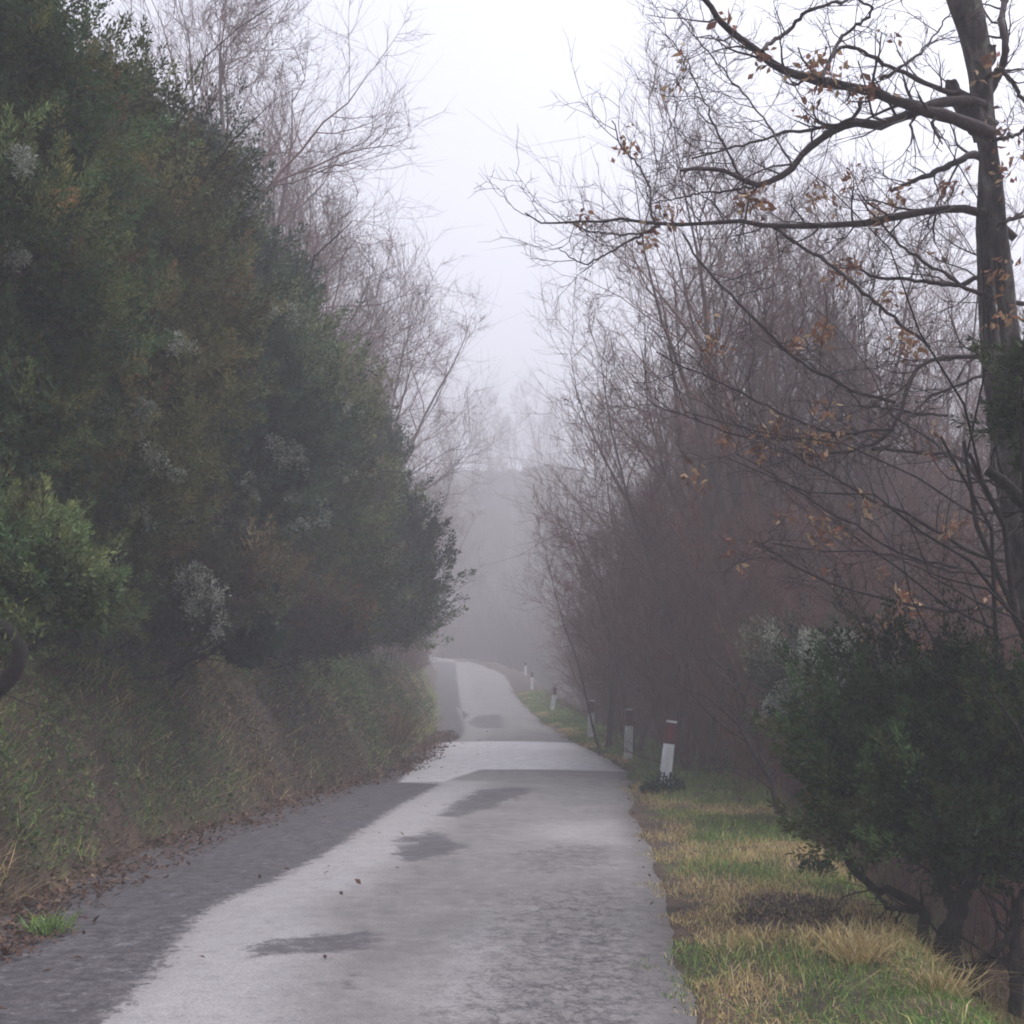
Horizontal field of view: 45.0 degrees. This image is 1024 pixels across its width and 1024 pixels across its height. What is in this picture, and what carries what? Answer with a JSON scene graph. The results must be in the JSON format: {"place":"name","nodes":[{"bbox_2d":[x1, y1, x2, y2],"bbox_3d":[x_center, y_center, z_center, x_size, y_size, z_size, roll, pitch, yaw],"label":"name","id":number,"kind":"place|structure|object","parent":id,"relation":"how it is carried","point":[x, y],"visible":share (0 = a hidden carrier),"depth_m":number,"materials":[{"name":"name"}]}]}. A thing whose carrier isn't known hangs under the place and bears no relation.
{"place":"outdoors","nodes":[
{"label":"outdoors","id":0,"kind":"place"},
{"bbox_2d":[0,656,696,1023],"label":"road","id":1,"kind":"structure","parent":0,"point":[504,876],"depth_m":8.01,"materials":[{"name":"asphalt"}]},
{"bbox_2d":[3,904,90,936],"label":"grass tuft","id":2,"kind":"object","parent":1,"relation":"on","point":[49,926],"visible":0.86,"depth_m":7.39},
{"bbox_2d":[0,464,1004,1023],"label":"ground","id":3,"kind":"structure","parent":0,"point":[518,680],"depth_m":11.64,"materials":[{"name":"green plant"}]},
{"bbox_2d":[0,575,50,697],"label":"crooked tree","id":4,"kind":"object","parent":3,"relation":"on","point":[13,637],"visible":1,"depth_m":7.52,"materials":[{"name":"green plant"}]},
{"bbox_2d":[0,437,151,710],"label":"heath bush","id":5,"kind":"object","parent":3,"relation":"on","point":[64,579],"visible":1,"depth_m":8.54,"materials":[{"name":"green plant"}]},
{"bbox_2d":[0,0,217,682],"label":"tree heath","id":6,"kind":"object","parent":3,"relation":"on","point":[58,287],"visible":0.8,"depth_m":9.60,"materials":[{"name":"green plant"}]},
{"bbox_2d":[27,0,300,701],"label":"tree heath","id":7,"kind":"object","parent":3,"relation":"on","point":[191,381],"visible":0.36,"depth_m":12.29,"materials":[{"name":"green plant"}]},
{"bbox_2d":[62,483,315,674],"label":"heath bush","id":8,"kind":"object","parent":3,"relation":"on","point":[222,574],"visible":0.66,"depth_m":12.87,"materials":[{"name":"green plant"}]},
{"bbox_2d":[0,618,447,914],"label":"bank grass","id":9,"kind":"structure","parent":3,"relation":"on","point":[430,692],"depth_m":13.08,"materials":[{"name":"plant"}]},
{"bbox_2d":[158,557,295,706],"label":"ivy bush","id":10,"kind":"object","parent":3,"relation":"on","point":[251,648],"visible":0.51,"depth_m":13.82,"materials":[{"name":"green plant"}]},
{"bbox_2d":[0,677,490,1008],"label":"fallen leaves","id":11,"kind":"object","parent":3,"relation":"on","point":[438,739],"visible":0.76,"depth_m":10.87,"materials":[{"name":"plant"}]},
{"bbox_2d":[70,0,453,317],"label":"bare tree","id":12,"kind":"object","parent":3,"relation":"on","point":[223,9],"visible":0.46,"depth_m":26.07,"materials":[{"name":"grey plant"}]},
{"bbox_2d":[149,72,377,656],"bbox_3d":[-3.764,-1.894,17.093,5.086,8.760,4.700,8,-11,-44],"label":"tree heath","id":13,"kind":"object","parent":3,"relation":"on","point":[285,448],"visible":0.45,"depth_m":15.99,"materials":[{"name":"green plant"}]},
{"bbox_2d":[76,0,501,354],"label":"bare tree","id":14,"kind":"object","parent":3,"relation":"on","point":[236,51],"visible":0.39,"depth_m":29.02,"materials":[{"name":"grey plant"}]},
{"bbox_2d":[228,523,390,686],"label":"rusty bush","id":15,"kind":"object","parent":3,"relation":"on","point":[328,624],"visible":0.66,"depth_m":18.36,"materials":[{"name":"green plant"}]},
{"bbox_2d":[248,82,395,370],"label":"bare tree","id":16,"kind":"object","parent":3,"relation":"on","point":[285,226],"visible":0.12,"depth_m":34.62,"materials":[{"name":"grey plant"}]},
{"bbox_2d":[160,0,494,484],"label":"bare tree","id":17,"kind":"object","parent":3,"relation":"on","point":[357,247],"visible":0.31,"depth_m":33.47,"materials":[{"name":"grey plant"}]},
{"bbox_2d":[195,50,492,459],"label":"bare tree","id":18,"kind":"object","parent":3,"relation":"on","point":[365,279],"visible":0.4,"depth_m":32.32,"materials":[{"name":"grey plant"}]},
{"bbox_2d":[263,236,425,696],"bbox_3d":[-3.612,-0.930,21.129,4.293,8.593,4.027,0,-8,0],"label":"tree heath","id":19,"kind":"object","parent":3,"relation":"on","point":[340,536],"visible":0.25,"depth_m":20.43,"materials":[{"name":"green plant"}]},
{"bbox_2d":[263,146,525,488],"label":"bare tree","id":20,"kind":"object","parent":3,"relation":"on","point":[400,405],"visible":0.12,"depth_m":38.13,"materials":[{"name":"grey plant"}]},
{"bbox_2d":[324,365,475,675],"bbox_3d":[-3.603,0.236,27.198,5.684,6.868,4.179,-7,-11,41],"label":"tree heath","id":21,"kind":"object","parent":3,"relation":"on","point":[423,590],"visible":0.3,"depth_m":26.33,"materials":[{"name":"green plant"}]},
{"bbox_2d":[331,225,479,487],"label":"bare tree","id":22,"kind":"object","parent":3,"relation":"on","point":[405,289],"visible":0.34,"depth_m":52.78,"materials":[{"name":"grey plant"}]},
{"bbox_2d":[370,693,441,744],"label":"grass tuft","id":23,"kind":"object","parent":3,"relation":"on","point":[401,737],"visible":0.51,"depth_m":23.51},
{"bbox_2d":[370,386,482,652],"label":"bare tree","id":24,"kind":"object","parent":3,"relation":"on","point":[435,474],"visible":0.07,"depth_m":58.93,"materials":[{"name":"grey plant"}]},
{"bbox_2d":[357,258,532,505],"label":"bare tree","id":25,"kind":"object","parent":3,"relation":"on","point":[430,404],"visible":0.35,"depth_m":52.38,"materials":[{"name":"grey plant"}]},
{"bbox_2d":[427,610,472,657],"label":"bare shrub","id":26,"kind":"object","parent":3,"relation":"on","point":[452,647],"visible":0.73,"depth_m":105.02,"materials":[{"name":"grey plant"}]},
{"bbox_2d":[410,484,503,655],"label":"bare tree","id":27,"kind":"object","parent":3,"relation":"on","point":[460,533],"visible":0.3,"depth_m":70.63,"materials":[{"name":"grey plant"}]},
{"bbox_2d":[434,561,501,656],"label":"bare shrub","id":28,"kind":"object","parent":3,"relation":"on","point":[470,614],"visible":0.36,"depth_m":123.80,"materials":[{"name":"grey plant"}]},
{"bbox_2d":[447,505,506,614],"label":"bare tree","id":29,"kind":"object","parent":3,"relation":"on","point":[472,546],"visible":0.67,"depth_m":141.66,"materials":[{"name":"grey plant"}]},
{"bbox_2d":[445,483,513,607],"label":"bare tree","id":30,"kind":"object","parent":3,"relation":"on","point":[491,545],"visible":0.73,"depth_m":145.52,"materials":[{"name":"grey plant"}]},
{"bbox_2d":[441,453,518,588],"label":"bare tree","id":31,"kind":"object","parent":3,"relation":"on","point":[490,485],"visible":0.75,"depth_m":149.69,"materials":[{"name":"grey plant"}]},
{"bbox_2d":[454,372,512,489],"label":"bare tree","id":32,"kind":"object","parent":3,"relation":"on","point":[494,421],"visible":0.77,"depth_m":184.97,"materials":[{"name":"grey plant"}]},
{"bbox_2d":[469,568,547,657],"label":"bare shrub","id":33,"kind":"object","parent":3,"relation":"on","point":[507,607],"visible":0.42,"depth_m":122.39,"materials":[{"name":"grey plant"}]},
{"bbox_2d":[484,383,540,494],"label":"bare tree","id":34,"kind":"object","parent":3,"relation":"on","point":[509,432],"visible":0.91,"depth_m":187.12,"materials":[{"name":"grey plant"}]},
{"bbox_2d":[492,485,549,602],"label":"bare tree","id":35,"kind":"object","parent":3,"relation":"on","point":[521,553],"visible":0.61,"depth_m":146.18,"materials":[{"name":"grey plant"}]},
{"bbox_2d":[467,498,587,630],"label":"bare tree","id":36,"kind":"object","parent":3,"relation":"on","point":[494,559],"visible":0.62,"depth_m":136.80,"materials":[{"name":"grey plant"}]},
{"bbox_2d":[500,436,556,568],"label":"bare tree","id":37,"kind":"object","parent":3,"relation":"on","point":[522,494],"visible":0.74,"depth_m":155.38,"materials":[{"name":"grey plant"}]},
{"bbox_2d":[496,559,570,662],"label":"bare shrub","id":38,"kind":"object","parent":3,"relation":"on","point":[520,609],"visible":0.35,"depth_m":123.92,"materials":[{"name":"grey plant"}]},
{"bbox_2d":[499,486,574,617],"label":"bare tree","id":39,"kind":"object","parent":3,"relation":"on","point":[530,510],"visible":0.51,"depth_m":141.72,"materials":[{"name":"grey plant"}]},
{"bbox_2d":[506,368,573,477],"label":"bare tree","id":40,"kind":"object","parent":3,"relation":"on","point":[531,426],"visible":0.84,"depth_m":190.25,"materials":[{"name":"grey plant"}]},
{"bbox_2d":[497,529,586,691],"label":"bare tree","id":41,"kind":"object","parent":3,"relation":"on","point":[544,608],"visible":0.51,"depth_m":109.09,"materials":[{"name":"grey plant"}]},
{"bbox_2d":[508,416,576,538],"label":"bare tree","id":42,"kind":"object","parent":3,"relation":"on","point":[536,443],"visible":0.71,"depth_m":162.89,"materials":[{"name":"grey plant"}]},
{"bbox_2d":[517,621,570,693],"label":"bare shrub","id":43,"kind":"object","parent":3,"relation":"on","point":[541,672],"visible":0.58,"depth_m":101.96,"materials":[{"name":"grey plant"}]},
{"bbox_2d":[520,614,586,702],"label":"bare shrub","id":44,"kind":"object","parent":3,"relation":"on","point":[536,644],"visible":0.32,"depth_m":100.55,"materials":[{"name":"brown plant"}]},
{"bbox_2d":[536,389,597,496],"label":"bare tree","id":45,"kind":"object","parent":3,"relation":"on","point":[558,429],"visible":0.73,"depth_m":187.06,"materials":[{"name":"grey plant"}]},
{"bbox_2d":[508,457,661,748],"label":"bare tree","id":46,"kind":"object","parent":3,"relation":"on","point":[609,734],"visible":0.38,"depth_m":27.20,"materials":[{"name":"brown plant"}]},
{"bbox_2d":[543,593,643,721],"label":"bare shrub","id":47,"kind":"object","parent":3,"relation":"on","point":[585,674],"visible":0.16,"depth_m":41.96,"materials":[{"name":"brown plant"}]},
{"bbox_2d":[542,588,650,730],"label":"bare shrub","id":48,"kind":"object","parent":3,"relation":"on","point":[615,723],"visible":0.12,"depth_m":35.81,"materials":[{"name":"brown plant"}]},
{"bbox_2d":[483,352,718,741],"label":"bare tree","id":49,"kind":"object","parent":3,"relation":"on","point":[607,493],"visible":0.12,"depth_m":34.72,"materials":[{"name":"brown plant"}]},
{"bbox_2d":[537,515,686,735],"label":"bare shrub","id":50,"kind":"object","parent":3,"relation":"on","point":[634,718],"visible":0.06,"depth_m":34.46,"materials":[{"name":"brown plant"}]},
{"bbox_2d":[574,561,680,739],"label":"bare shrub","id":51,"kind":"object","parent":3,"relation":"on","point":[622,734],"visible":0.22,"depth_m":30.46,"materials":[{"name":"brown plant"}]},
{"bbox_2d":[489,422,795,752],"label":"bare tree","id":52,"kind":"object","parent":3,"relation":"on","point":[643,736],"visible":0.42,"depth_m":25.13,"materials":[{"name":"brown plant"}]},
{"bbox_2d":[553,485,742,742],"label":"bare shrub","id":53,"kind":"object","parent":3,"relation":"on","point":[608,616],"visible":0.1,"depth_m":26.54,"materials":[{"name":"brown plant"}]},
{"bbox_2d":[521,488,777,731],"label":"bare tree","id":54,"kind":"object","parent":3,"relation":"on","point":[572,582],"visible":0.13,"depth_m":38.06,"materials":[{"name":"brown plant"}]},
{"bbox_2d":[540,269,762,741],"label":"bare tree","id":55,"kind":"object","parent":3,"relation":"on","point":[648,441],"visible":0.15,"depth_m":30.63,"materials":[{"name":"brown plant"}]},
{"bbox_2d":[551,490,762,772],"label":"bare shrub","id":56,"kind":"object","parent":3,"relation":"on","point":[689,741],"visible":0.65,"depth_m":20.75,"materials":[{"name":"brown plant"}]},
{"bbox_2d":[639,769,687,794],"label":"leafy plant","id":57,"kind":"object","parent":3,"relation":"on","point":[657,786],"visible":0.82,"depth_m":16.75,"materials":[{"name":"green plant"}]},
{"bbox_2d":[560,504,772,754],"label":"bare shrub","id":58,"kind":"object","parent":3,"relation":"on","point":[608,571],"visible":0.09,"depth_m":25.73,"materials":[{"name":"brown plant"}]},
{"bbox_2d":[660,720,676,784],"bbox_3d":[2.162,3.536,17.276,0.175,1.235,0.073,7,-8,1],"label":"marker post","id":59,"kind":"object","parent":3,"relation":"on","point":[667,754],"visible":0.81,"depth_m":17.28,"materials":[{"name":"concrete"}]},
{"bbox_2d":[509,111,861,766],"bbox_3d":[3.506,-0.991,22.406,5.082,11.908,6.349,4,-9,-27],"label":"bare tree","id":60,"kind":"object","parent":3,"relation":"on","point":[709,491],"visible":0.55,"depth_m":21.67,"materials":[{"name":"brown plant"}]},
{"bbox_2d":[505,175,885,757],"bbox_3d":[4.188,0.117,25.842,8.010,14.539,9.014,-1,-8,7],"label":"bare tree","id":61,"kind":"object","parent":3,"relation":"on","point":[640,392],"visible":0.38,"depth_m":26.17,"materials":[{"name":"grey plant"}]},
{"bbox_2d":[604,493,807,762],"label":"bare shrub","id":62,"kind":"object","parent":3,"relation":"on","point":[677,705],"visible":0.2,"depth_m":22.82,"materials":[{"name":"brown plant"}]},
{"bbox_2d":[574,346,851,756],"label":"bare tree","id":63,"kind":"object","parent":3,"relation":"on","point":[660,450],"visible":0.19,"depth_m":24.10,"materials":[{"name":"brown plant"}]},
{"bbox_2d":[511,138,921,750],"bbox_3d":[3.584,-0.190,27.024,7.180,12.693,11.656,1,-8,-8],"label":"bare tree","id":64,"kind":"object","parent":3,"relation":"on","point":[577,438],"visible":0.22,"depth_m":25.11,"materials":[{"name":"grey plant"}]},
{"bbox_2d":[604,490,835,779],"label":"bare shrub","id":65,"kind":"object","parent":3,"relation":"on","point":[705,693],"visible":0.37,"depth_m":19.27,"materials":[{"name":"brown plant"}]},
{"bbox_2d":[465,16,981,778],"bbox_3d":[3.689,-2.363,20.674,8.138,14.817,10.162,-3,-8,21],"label":"bare tree","id":66,"kind":"object","parent":3,"relation":"on","point":[767,372],"visible":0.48,"depth_m":21.42,"materials":[{"name":"brown plant"}]},
{"bbox_2d":[507,259,972,734],"bbox_3d":[6.590,2.078,34.315,15.153,16.500,9.334,2,-8,-17],"label":"bare tree","id":67,"kind":"object","parent":3,"relation":"on","point":[581,403],"visible":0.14,"depth_m":32.35,"materials":[{"name":"brown plant"}]},
{"bbox_2d":[482,11,1001,847],"bbox_3d":[5.232,0.088,22.741,13.405,14.596,8.257,8,-11,-44],"label":"bare tree","id":68,"kind":"object","parent":3,"relation":"on","point":[692,405],"visible":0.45,"depth_m":20.41,"materials":[{"name":"brown plant"}]},
{"bbox_2d":[469,0,1023,620],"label":"oak tree","id":69,"kind":"object","parent":3,"relation":"on","point":[973,112],"visible":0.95,"depth_m":9.47,"materials":[{"name":"brown plant"}]},
{"bbox_2d":[634,495,874,781],"bbox_3d":[4.990,2.621,22.849,5.176,6.329,4.460,-4,-9,28],"label":"bare shrub","id":70,"kind":"object","parent":3,"relation":"on","point":[739,614],"visible":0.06,"depth_m":22.58,"materials":[{"name":"brown plant"}]},
{"bbox_2d":[634,477,888,796],"bbox_3d":[3.837,2.013,17.785,3.354,4.998,4.521,-5,-9,30],"label":"bare shrub","id":71,"kind":"object","parent":3,"relation":"on","point":[721,622],"visible":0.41,"depth_m":17.46,"materials":[{"name":"brown plant"}]},
{"bbox_2d":[513,689,1023,1023],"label":"verge grass","id":72,"kind":"structure","parent":3,"relation":"on","point":[916,948],"depth_m":7.95,"materials":[{"name":"plant"}]},
{"bbox_2d":[650,476,909,815],"bbox_3d":[4.796,2.365,19.698,4.750,6.340,5.856,-6,-10,36],"label":"bare shrub","id":73,"kind":"object","parent":3,"relation":"on","point":[796,563],"visible":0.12,"depth_m":19.90,"materials":[{"name":"brown plant"}]},
{"bbox_2d":[583,740,981,1023],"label":"fallen leaves","id":74,"kind":"object","parent":3,"relation":"on","point":[773,939],"visible":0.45,"depth_m":8.30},
{"bbox_2d":[659,575,920,845],"bbox_3d":[3.060,2.316,13.845,2.260,3.193,3.399,2,-8,-14],"label":"flowering bush","id":75,"kind":"object","parent":3,"relation":"on","point":[766,673],"visible":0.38,"depth_m":13.37,"materials":[{"name":"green plant"}]},
{"bbox_2d":[564,702,1023,1023],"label":"undergrowth","id":76,"kind":"object","parent":3,"relation":"on","point":[997,994],"visible":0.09,"depth_m":12.30,"materials":[{"name":"brown plant"}]},
{"bbox_2d":[730,892,870,937],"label":"soil crumbs","id":77,"kind":"object","parent":3,"relation":"on","point":[828,910],"visible":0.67,"depth_m":7.79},
{"bbox_2d":[613,161,988,785],"bbox_3d":[5.752,-0.196,23.720,8.179,14.158,8.026,-2,-8,15],"label":"bare tree","id":78,"kind":"object","parent":3,"relation":"on","point":[868,336],"visible":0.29,"depth_m":23.09,"materials":[{"name":"brown plant"}]},
{"bbox_2d":[643,125,960,641],"bbox_3d":[6.035,-0.317,24.399,6.352,14.884,7.936,-3,-8,18],"label":"bare tree","id":79,"kind":"object","parent":3,"relation":"on","point":[812,296],"visible":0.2,"depth_m":23.16,"materials":[{"name":"brown plant"}]},
{"bbox_2d":[598,276,1023,664],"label":"young oak","id":80,"kind":"object","parent":3,"relation":"on","point":[825,434],"visible":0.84,"depth_m":9.28,"materials":[{"name":"brown plant"}]},
{"bbox_2d":[796,848,838,878],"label":"leafy plant","id":81,"kind":"object","parent":3,"relation":"on","point":[822,864],"visible":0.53,"depth_m":9.48,"materials":[{"name":"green plant"}]},
{"bbox_2d":[707,583,936,857],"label":"bare shrub","id":82,"kind":"object","parent":3,"relation":"on","point":[751,703],"visible":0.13,"depth_m":15.59,"materials":[{"name":"brown plant"}]},
{"bbox_2d":[662,454,1019,877],"bbox_3d":[6.335,3.111,21.585,7.639,8.269,6.195,-2,-8,13],"label":"bare shrub","id":83,"kind":"object","parent":3,"relation":"on","point":[923,505],"visible":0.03,"depth_m":21.47,"materials":[{"name":"brown plant"}]},
{"bbox_2d":[659,70,1023,873],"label":"bare tree","id":84,"kind":"object","parent":3,"relation":"on","point":[1007,404],"visible":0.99,"depth_m":7.57,"materials":[{"name":"plant"}]},
{"bbox_2d":[799,913,912,965],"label":"grass tuft","id":85,"kind":"object","parent":3,"relation":"on","point":[857,948],"visible":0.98,"depth_m":6.44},
{"bbox_2d":[720,484,1004,875],"bbox_3d":[5.053,2.557,17.395,4.274,6.065,4.961,-1,-8,10],"label":"bare shrub","id":86,"kind":"object","parent":3,"relation":"on","point":[767,588],"visible":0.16,"depth_m":17.24,"materials":[{"name":"brown plant"}]},
{"bbox_2d":[715,493,1020,921],"bbox_3d":[6.438,3.515,20.021,5.575,7.911,6.470,4,-9,-29],"label":"bare shrub","id":87,"kind":"object","parent":3,"relation":"on","point":[906,538],"visible":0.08,"depth_m":20.30,"materials":[{"name":"brown plant"}]},
{"bbox_2d":[719,144,1022,929],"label":"bare tree","id":88,"kind":"object","parent":3,"relation":"on","point":[863,372],"visible":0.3,"depth_m":22.25,"materials":[{"name":"brown plant"}]},
{"bbox_2d":[721,147,1023,933],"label":"bare tree","id":89,"kind":"object","parent":3,"relation":"on","point":[908,483],"visible":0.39,"depth_m":20.92,"materials":[{"name":"brown plant"}]},
{"bbox_2d":[733,177,1023,620],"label":"bare tree","id":90,"kind":"object","parent":3,"relation":"on","point":[917,285],"visible":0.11,"depth_m":30.37,"materials":[{"name":"brown plant"}]},
{"bbox_2d":[741,583,1023,1021],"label":"heath bush","id":91,"kind":"object","parent":3,"relation":"on","point":[945,801],"visible":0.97,"depth_m":7.57,"materials":[{"name":"green plant"}]},
{"bbox_2d":[770,473,1023,905],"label":"bare shrub","id":92,"kind":"object","parent":3,"relation":"on","point":[874,570],"visible":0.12,"depth_m":15.82,"materials":[{"name":"brown plant"}]},
{"bbox_2d":[770,624,1023,992],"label":"bare shrub","id":93,"kind":"object","parent":3,"relation":"on","point":[984,933],"visible":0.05,"depth_m":11.46,"materials":[{"name":"brown plant"}]},
{"bbox_2d":[776,480,1021,976],"bbox_3d":[5.491,2.625,14.698,4.956,6.615,6.111,0,-8,0],"label":"bare shrub","id":94,"kind":"object","parent":3,"relation":"on","point":[912,586],"visible":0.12,"depth_m":15.46,"materials":[{"name":"brown plant"}]},
{"bbox_2d":[789,307,1022,859],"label":"bare tree","id":95,"kind":"object","parent":3,"relation":"on","point":[948,404],"visible":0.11,"depth_m":34.76,"materials":[{"name":"brown plant"}]},
{"bbox_2d":[830,590,1022,918],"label":"bare shrub","id":96,"kind":"object","parent":3,"relation":"on","point":[906,879],"visible":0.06,"depth_m":13.06,"materials":[{"name":"brown plant"}]},
{"bbox_2d":[849,946,1023,1000],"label":"grass tuft","id":97,"kind":"object","parent":3,"relation":"on","point":[933,983],"visible":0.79,"depth_m":5.89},
{"bbox_2d":[891,263,1023,637],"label":"bare tree","id":98,"kind":"object","parent":3,"relation":"on","point":[956,435],"visible":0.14,"depth_m":30.19,"materials":[{"name":"brown plant"}]},
{"bbox_2d":[894,547,1023,1006],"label":"bare shrub","id":99,"kind":"object","parent":3,"relation":"on","point":[975,892],"visible":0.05,"depth_m":13.36,"materials":[{"name":"brown plant"}]},
{"bbox_2d":[933,438,1023,536],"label":"broken tree","id":100,"kind":"object","parent":3,"relation":"on","point":[1002,481],"visible":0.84,"depth_m":7.78,"materials":[{"name":"brown plant"}]},
{"bbox_2d":[936,601,1023,992],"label":"bare shrub","id":101,"kind":"object","parent":3,"relation":"on","point":[1001,907],"visible":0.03,"depth_m":10.45,"materials":[{"name":"brown plant"}]},
{"bbox_2d":[61,0,1023,487],"label":"sky","id":102,"kind":"structure","parent":0,"point":[504,60],"materials":[{"name":"white"}]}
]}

